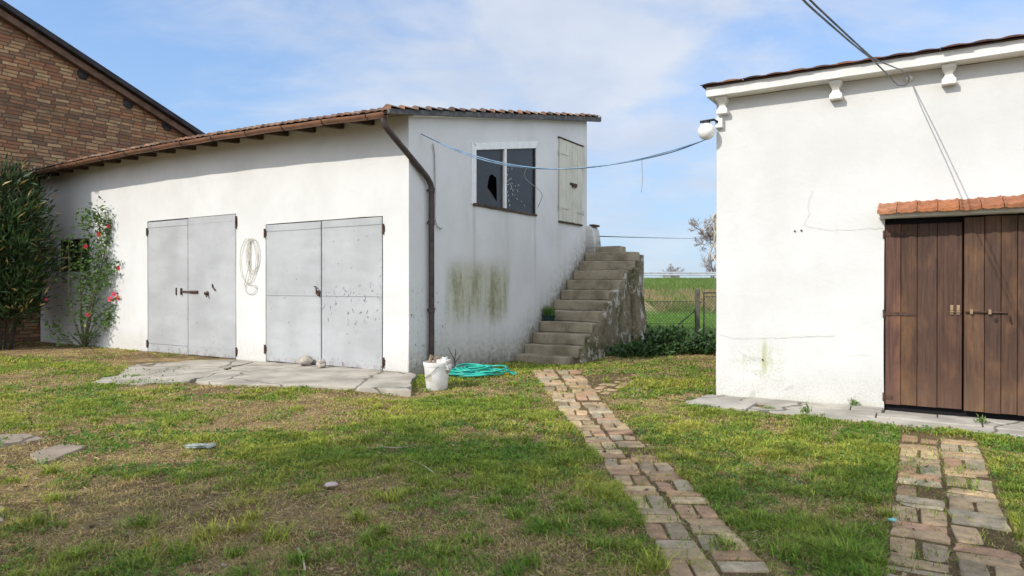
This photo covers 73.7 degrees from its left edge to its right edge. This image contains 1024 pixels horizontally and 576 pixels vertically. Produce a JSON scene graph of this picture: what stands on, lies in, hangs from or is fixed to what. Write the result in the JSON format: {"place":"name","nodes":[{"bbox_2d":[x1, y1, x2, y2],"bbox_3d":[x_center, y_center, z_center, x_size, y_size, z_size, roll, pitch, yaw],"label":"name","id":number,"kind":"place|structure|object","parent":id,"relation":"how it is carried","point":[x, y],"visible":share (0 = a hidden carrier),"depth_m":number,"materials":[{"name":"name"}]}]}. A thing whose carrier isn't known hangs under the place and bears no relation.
{"place":"outdoors","nodes":[
{"label":"outdoors","id":0,"kind":"place"},
{"bbox_2d":[0,314,1023,575],"bbox_3d":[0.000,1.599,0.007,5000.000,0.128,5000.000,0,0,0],"label":"ground","id":1,"kind":"structure","parent":0,"point":[146,358],"depth_m":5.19,"materials":[{"name":"green plant"}]},
{"bbox_2d":[0,506,4,521],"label":"paving slab","id":2,"kind":"structure","parent":1,"relation":"on","point":[1,519],"depth_m":4.55,"materials":[{"name":"concrete"}]},
{"bbox_2d":[0,434,43,447],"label":"paving slab","id":3,"kind":"structure","parent":1,"relation":"on","point":[24,439],"depth_m":6.83,"materials":[{"name":"concrete"}]},
{"bbox_2d":[0,152,75,349],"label":"oleander bush","id":4,"kind":"object","parent":1,"relation":"on","point":[24,267],"visible":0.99,"depth_m":16.42,"materials":[{"name":"green plant"}]},
{"bbox_2d":[30,444,85,464],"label":"paving slab","id":5,"kind":"structure","parent":1,"relation":"on","point":[61,450],"depth_m":6.31,"materials":[{"name":"concrete"}]},
{"bbox_2d":[44,195,122,347],"bbox_3d":[-10.319,-0.259,16.881,2.390,3.973,1.028,0,0,13],"label":"rose bush","id":6,"kind":"object","parent":1,"relation":"on","point":[86,334],"visible":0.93,"depth_m":16.76,"materials":[{"name":"green plant"}]},
{"bbox_2d":[0,0,204,342],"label":"brick barn","id":7,"kind":"structure","parent":1,"relation":"on","point":[61,100],"depth_m":19.23,"materials":[{"name":"brick"}]},
{"bbox_2d":[91,359,253,384],"bbox_3d":[-6.557,1.619,13.793,2.686,0.244,6.063,0,0,-20],"label":"concrete apron","id":8,"kind":"object","parent":1,"relation":"on","point":[198,369],"visible":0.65,"depth_m":12.42,"materials":[{"name":"grey concrete"}]},
{"bbox_2d":[181,442,215,448],"bbox_3d":[-2.961,1.494,6.449,0.315,0.048,0.139,0,0,-11],"label":"plastic scrap","id":9,"kind":"object","parent":1,"relation":"on","point":[199,445],"visible":1,"depth_m":6.43,"materials":[{"name":"grey plastic"}]},
{"bbox_2d":[297,548,305,570],"bbox_3d":[-1.173,1.511,3.815,0.022,0.015,0.327,0,0,-24],"label":"twig","id":10,"kind":"object","parent":1,"relation":"on","point":[304,566],"visible":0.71,"depth_m":3.75,"materials":[{"name":"beige wood"}]},
{"bbox_2d":[196,361,416,396],"bbox_3d":[-3.538,1.603,11.561,5.306,0.295,2.549,0,0,30],"label":"concrete apron","id":11,"kind":"object","parent":1,"relation":"on","point":[275,374],"visible":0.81,"depth_m":11.22,"materials":[{"name":"grey concrete"}]},
{"bbox_2d":[297,355,312,365],"bbox_3d":[-3.938,1.390,13.033,0.279,0.217,0.259,0,0,-36],"label":"stone","id":12,"kind":"object","parent":11,"relation":"on","point":[305,360],"visible":0.98,"depth_m":12.96,"materials":[{"name":"beige stone"}]},
{"bbox_2d":[316,359,325,367],"bbox_3d":[-3.526,1.405,12.613,0.184,0.184,0.178,0,0,0],"label":"stone","id":13,"kind":"object","parent":11,"relation":"on","point":[320,363],"visible":0.98,"depth_m":12.56,"materials":[{"name":"beige stone"}]},
{"bbox_2d":[16,104,600,374],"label":"garage","id":14,"kind":"structure","parent":1,"relation":"on","point":[365,262],"depth_m":14.00,"materials":[{"name":"paint"}]},
{"bbox_2d":[61,239,89,271],"bbox_3d":[-11.440,-0.852,17.928,1.590,0.870,0.089,0,0,32],"label":"barred window","id":15,"kind":"structure","parent":14,"relation":"in","point":[67,261],"depth_m":17.99,"materials":[{"name":"black metal"}]},
{"bbox_2d":[146,219,197,354],"bbox_3d":[-7.763,-0.024,15.574,1.995,3.035,0.089,0,0,32],"label":"door","id":16,"kind":"structure","parent":14,"relation":"in","point":[168,291],"depth_m":15.65,"materials":[{"name":"grey paint"}]},
{"bbox_2d":[188,214,237,358],"bbox_3d":[-6.499,-0.034,14.764,1.745,3.042,0.124,0,0,32],"label":"door","id":17,"kind":"structure","parent":14,"relation":"in","point":[211,239],"depth_m":14.78,"materials":[{"name":"grey paint"}]},
{"bbox_2d":[240,238,258,293],"bbox_3d":[-5.414,-0.450,14.062,0.611,1.152,0.028,0,0,32],"label":"rope coil","id":18,"kind":"object","parent":14,"relation":"hanging from","point":[248,253],"visible":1,"depth_m":14.06,"materials":[{"name":"white fabric"}]},
{"bbox_2d":[264,221,321,364],"bbox_3d":[-4.343,0.102,13.437,1.637,2.750,0.101,0,0,32],"label":"door","id":19,"kind":"structure","parent":14,"relation":"in","point":[293,250],"depth_m":13.42,"materials":[{"name":"grey paint"}]},
{"bbox_2d":[322,217,384,369],"bbox_3d":[-2.936,0.096,12.575,1.610,2.740,0.082,0,0,32],"label":"door","id":20,"kind":"structure","parent":14,"relation":"in","point":[352,249],"depth_m":12.56,"materials":[{"name":"grey paint"}]},
{"bbox_2d":[432,144,442,228],"bbox_3d":[-1.364,-1.849,12.470,0.025,1.537,0.296,0,0,31],"label":"wall cable","id":21,"kind":"object","parent":14,"relation":"attached to","point":[435,188],"depth_m":12.41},
{"bbox_2d":[471,142,537,215],"bbox_3d":[-0.140,-2.491,14.565,0.142,1.725,2.629,0,0,32],"label":"window","id":22,"kind":"structure","parent":14,"relation":"in","point":[514,193],"depth_m":14.48,"materials":[{"name":"white paint"}]},
{"bbox_2d":[421,134,705,169],"bbox_3d":[0.525,-2.272,10.721,5.062,0.912,0.047,0,0,32],"label":"overhead cable","id":23,"kind":"object","parent":14,"relation":"attached to","point":[643,158],"visible":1,"depth_m":10.54,"materials":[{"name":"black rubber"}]},
{"bbox_2d":[599,236,703,238],"bbox_3d":[14.141,-3.902,53.070,0.026,4.776,73.747,0,0,19],"label":"power line","id":24,"kind":"object","parent":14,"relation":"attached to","point":[649,237],"visible":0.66,"depth_m":26.35,"materials":[{"name":"black metal"}]},
{"bbox_2d":[325,481,337,486],"bbox_3d":[-1.379,1.497,5.206,0.098,0.035,0.081,0,0,0],"label":"pebble","id":25,"kind":"object","parent":1,"relation":"on","point":[331,484],"visible":1,"depth_m":5.18,"materials":[{"name":"stone"}]},
{"bbox_2d":[376,445,407,447],"bbox_3d":[-1.143,1.506,6.471,0.313,0.012,0.066,0,0,4],"label":"twig","id":26,"kind":"object","parent":1,"relation":"on","point":[392,447],"visible":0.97,"depth_m":6.46,"materials":[{"name":"grey wood"}]},
{"bbox_2d":[0,387,816,574],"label":"soil clods","id":27,"kind":"object","parent":1,"relation":"on","point":[193,568],"visible":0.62,"depth_m":4.85,"materials":[{"name":"brown soil"}]},
{"bbox_2d":[404,458,434,473],"bbox_3d":[-0.778,1.509,5.804,0.044,0.025,0.528,0,0,-37],"label":"twig","id":28,"kind":"object","parent":1,"relation":"on","point":[421,464],"visible":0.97,"depth_m":5.80,"materials":[{"name":"beige wood"}]},
{"bbox_2d":[423,360,448,390],"bbox_3d":[-1.170,1.360,10.626,0.424,0.428,0.424,0,0,35],"label":"bucket","id":29,"kind":"object","parent":1,"relation":"on","point":[436,376],"visible":0.88,"depth_m":10.46,"materials":[{"name":"plastic"}]},
{"bbox_2d":[428,354,442,362],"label":"wood scraps","id":30,"kind":"object","parent":29,"relation":"in","point":[430,359],"visible":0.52,"depth_m":10.60,"materials":[{"name":"brown wood"}]},
{"bbox_2d":[436,357,452,373],"bbox_3d":[-1.048,1.194,10.569,0.278,0.272,0.263,0,0,0],"label":"plastic rag","id":31,"kind":"object","parent":29,"relation":"hanging from","point":[448,363],"visible":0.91,"depth_m":10.51,"materials":[{"name":"white plastic"}]},
{"bbox_2d":[448,348,458,365],"bbox_3d":[-1.066,1.360,12.523,0.236,0.562,0.040,0,0,0],"label":"dead sapling","id":32,"kind":"object","parent":1,"relation":"on","point":[453,357],"visible":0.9,"depth_m":12.52,"materials":[{"name":"brown plant"}]},
{"bbox_2d":[0,366,929,575],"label":"fallen leaves","id":33,"kind":"object","parent":1,"relation":"on","point":[420,514],"visible":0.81,"depth_m":5.32,"materials":[{"name":"brown plant"}]},
{"bbox_2d":[449,363,516,376],"bbox_3d":[-0.524,1.439,11.943,1.241,0.178,0.929,0,0,0],"label":"garden hose","id":34,"kind":"object","parent":1,"relation":"on","point":[471,370],"visible":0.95,"depth_m":11.73,"materials":[{"name":"teal rubber"}]},
{"bbox_2d":[0,373,984,575],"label":"straw","id":35,"kind":"object","parent":1,"relation":"on","point":[218,562],"visible":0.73,"depth_m":4.85,"materials":[{"name":"beige plant"}]},
{"bbox_2d":[0,365,1023,575],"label":"clover","id":36,"kind":"object","parent":1,"relation":"on","point":[238,430],"visible":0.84,"depth_m":6.33,"materials":[{"name":"green plant"}]},
{"bbox_2d":[515,246,648,364],"bbox_3d":[1.883,0.385,16.171,1.686,2.940,4.226,0,0,32],"label":"stone stair","id":37,"kind":"object","parent":1,"relation":"on","point":[600,304],"visible":0.93,"depth_m":16.07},
{"bbox_2d":[542,305,557,320],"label":"potted grass","id":38,"kind":"object","parent":37,"relation":"on","point":[548,315],"depth_m":15.75,"materials":[{"name":"plant"}]},
{"bbox_2d":[605,337,684,357],"bbox_3d":[2.992,1.395,15.482,1.666,0.573,1.397,0,0,-37],"label":"ivy patch","id":39,"kind":"object","parent":1,"relation":"on","point":[644,349],"visible":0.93,"depth_m":15.34,"materials":[{"name":"green plant"}]},
{"bbox_2d":[533,369,769,575],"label":"brick path","id":40,"kind":"structure","parent":1,"relation":"on","point":[681,568],"depth_m":5.08,"materials":[{"name":"beige brick"}]},
{"bbox_2d":[644,301,694,331],"bbox_3d":[3.233,0.932,17.784,3.072,1.188,0.052,0,0,0],"label":"wire fence","id":41,"kind":"object","parent":1,"relation":"on","point":[681,321],"visible":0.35,"depth_m":17.80,"materials":[{"name":"metal"}]},
{"bbox_2d":[629,324,715,355],"bbox_3d":[3.814,1.234,15.912,1.876,0.816,1.574,0,0,-38],"label":"leafy shrub","id":42,"kind":"object","parent":1,"relation":"on","point":[678,340],"visible":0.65,"depth_m":15.70,"materials":[{"name":"green plant"}]},
{"bbox_2d":[661,263,683,277],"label":"bare shrub","id":43,"kind":"object","parent":1,"relation":"on","point":[673,270],"visible":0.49,"depth_m":91.62,"materials":[{"name":"plant"}]},
{"bbox_2d":[646,312,715,337],"bbox_3d":[12.001,1.371,27.355,20.180,0.212,18.500,0,0,0],"label":"crop","id":44,"kind":"object","parent":1,"relation":"on","point":[712,319],"visible":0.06,"depth_m":28.62,"materials":[{"name":"green plant"}]},
{"bbox_2d":[694,289,701,333],"bbox_3d":[4.862,0.823,17.802,0.190,1.614,0.123,0,0,0],"label":"fence post","id":45,"kind":"object","parent":1,"relation":"on","point":[697,309],"visible":0.59,"depth_m":17.75,"materials":[{"name":"brown wood"}]},
{"bbox_2d":[703,292,715,334],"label":"wire gate","id":46,"kind":"structure","parent":45,"relation":"attached to","point":[704,316],"depth_m":17.80,"materials":[{"name":"metal"}]},
{"bbox_2d":[685,329,715,354],"bbox_3d":[4.805,1.264,15.601,1.370,0.704,1.337,0,0,-45],"label":"ivy patch","id":47,"kind":"object","parent":1,"relation":"on","point":[710,342],"visible":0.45,"depth_m":15.41,"materials":[{"name":"green plant"}]},
{"bbox_2d":[700,34,1023,420],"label":"white outbuilding","id":48,"kind":"structure","parent":1,"relation":"on","point":[869,229],"depth_m":8.40,"materials":[{"name":"paint"}]},
{"bbox_2d":[698,118,722,139],"bbox_3d":[2.715,-2.184,9.376,0.317,0.292,0.245,0,0,32],"label":"globe lamp","id":49,"kind":"object","parent":48,"relation":"attached to","point":[706,129],"visible":1,"depth_m":9.34,"materials":[{"name":"white glass"}]},
{"bbox_2d":[710,213,715,261],"bbox_3d":[2.873,-0.691,9.680,0.098,0.716,0.414,0,0,13],"label":"rope coil","id":50,"kind":"object","parent":48,"relation":"hanging from","point":[714,220],"visible":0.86,"depth_m":9.57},
{"bbox_2d":[882,222,961,408],"bbox_3d":[4.904,0.325,8.180,0.814,2.197,0.074,0,0,32],"label":"door","id":51,"kind":"structure","parent":48,"relation":"in","point":[923,326],"depth_m":8.16,"materials":[{"name":"brown wood"}]},
{"bbox_2d":[964,215,1023,415],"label":"door","id":52,"kind":"structure","parent":48,"relation":"in","point":[994,357],"depth_m":7.78,"materials":[{"name":"brown wood"}]},
{"bbox_2d":[885,434,1023,575],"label":"brick path","id":53,"kind":"structure","parent":1,"relation":"on","point":[1009,565],"depth_m":4.56,"materials":[{"name":"beige brick"}]},
{"bbox_2d":[888,518,896,521],"bbox_3d":[2.485,1.515,4.463,0.056,0.025,0.032,0,0,21],"label":"plastic scrap","id":54,"kind":"object","parent":53,"relation":"on","point":[892,519],"visible":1,"depth_m":4.45,"materials":[{"name":"teal plastic"}]},
{"bbox_2d":[4,0,1023,277],"label":"sky","id":55,"kind":"structure","parent":0,"point":[640,66],"materials":[{"name":"blue"}]},
{"bbox_2d":[644,279,714,313],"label":"embankment","id":56,"kind":"structure","parent":0,"point":[648,307],"depth_m":38.51,"materials":[{"name":"green plant"}]},
{"bbox_2d":[644,277,715,313],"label":"dry grass","id":57,"kind":"structure","parent":56,"relation":"on","point":[682,291],"depth_m":43.82,"materials":[{"name":"green plant"}]},
{"bbox_2d":[644,272,715,277],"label":"guardrail","id":58,"kind":"object","parent":56,"relation":"on","point":[668,274],"visible":0.02,"depth_m":56.38,"materials":[{"name":"metal"}]},
{"bbox_2d":[688,215,715,277],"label":"bare tree","id":59,"kind":"object","parent":56,"relation":"on","point":[709,234],"visible":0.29,"depth_m":65.58,"materials":[{"name":"plant"}]},
{"bbox_2d":[686,395,756,410],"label":"pavement","id":60,"kind":"structure","parent":0,"point":[727,402],"depth_m":8.84,"materials":[{"name":"concrete"}]},
{"bbox_2d":[741,397,1023,438],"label":"pavement","id":61,"kind":"structure","parent":0,"point":[1014,428],"depth_m":7.92,"materials":[{"name":"concrete"}]},
{"bbox_2d":[800,402,812,413],"bbox_3d":[3.473,1.418,8.067,0.192,0.133,0.117,0,0,-44],"label":"weed","id":62,"kind":"object","parent":61,"relation":"on","point":[807,410],"visible":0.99,"depth_m":8.05,"materials":[{"name":"green plant"}]},
{"bbox_2d":[848,398,860,405],"bbox_3d":[4.275,1.407,8.505,0.166,0.152,0.149,0,0,31],"label":"weed","id":63,"kind":"object","parent":61,"relation":"on","point":[854,403],"visible":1,"depth_m":8.49,"materials":[{"name":"green plant"}]},
{"bbox_2d":[972,413,989,423],"bbox_3d":[5.154,1.431,7.491,0.140,0.111,0.175,0,0,44],"label":"weed","id":64,"kind":"object","parent":61,"relation":"on","point":[982,420],"visible":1,"depth_m":7.48,"materials":[{"name":"green plant"}]},
{"bbox_3d":[4.772,-2.515,8.197,0.070,0.070,0.085,0,0,32],"label":"cable insulator","id":65,"kind":"object","parent":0,"visible":0},
{"bbox_2d":[802,0,909,85],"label":"service cable","id":66,"kind":"object","parent":65,"relation":"attached to","point":[859,48],"visible":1,"depth_m":4.71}
]}

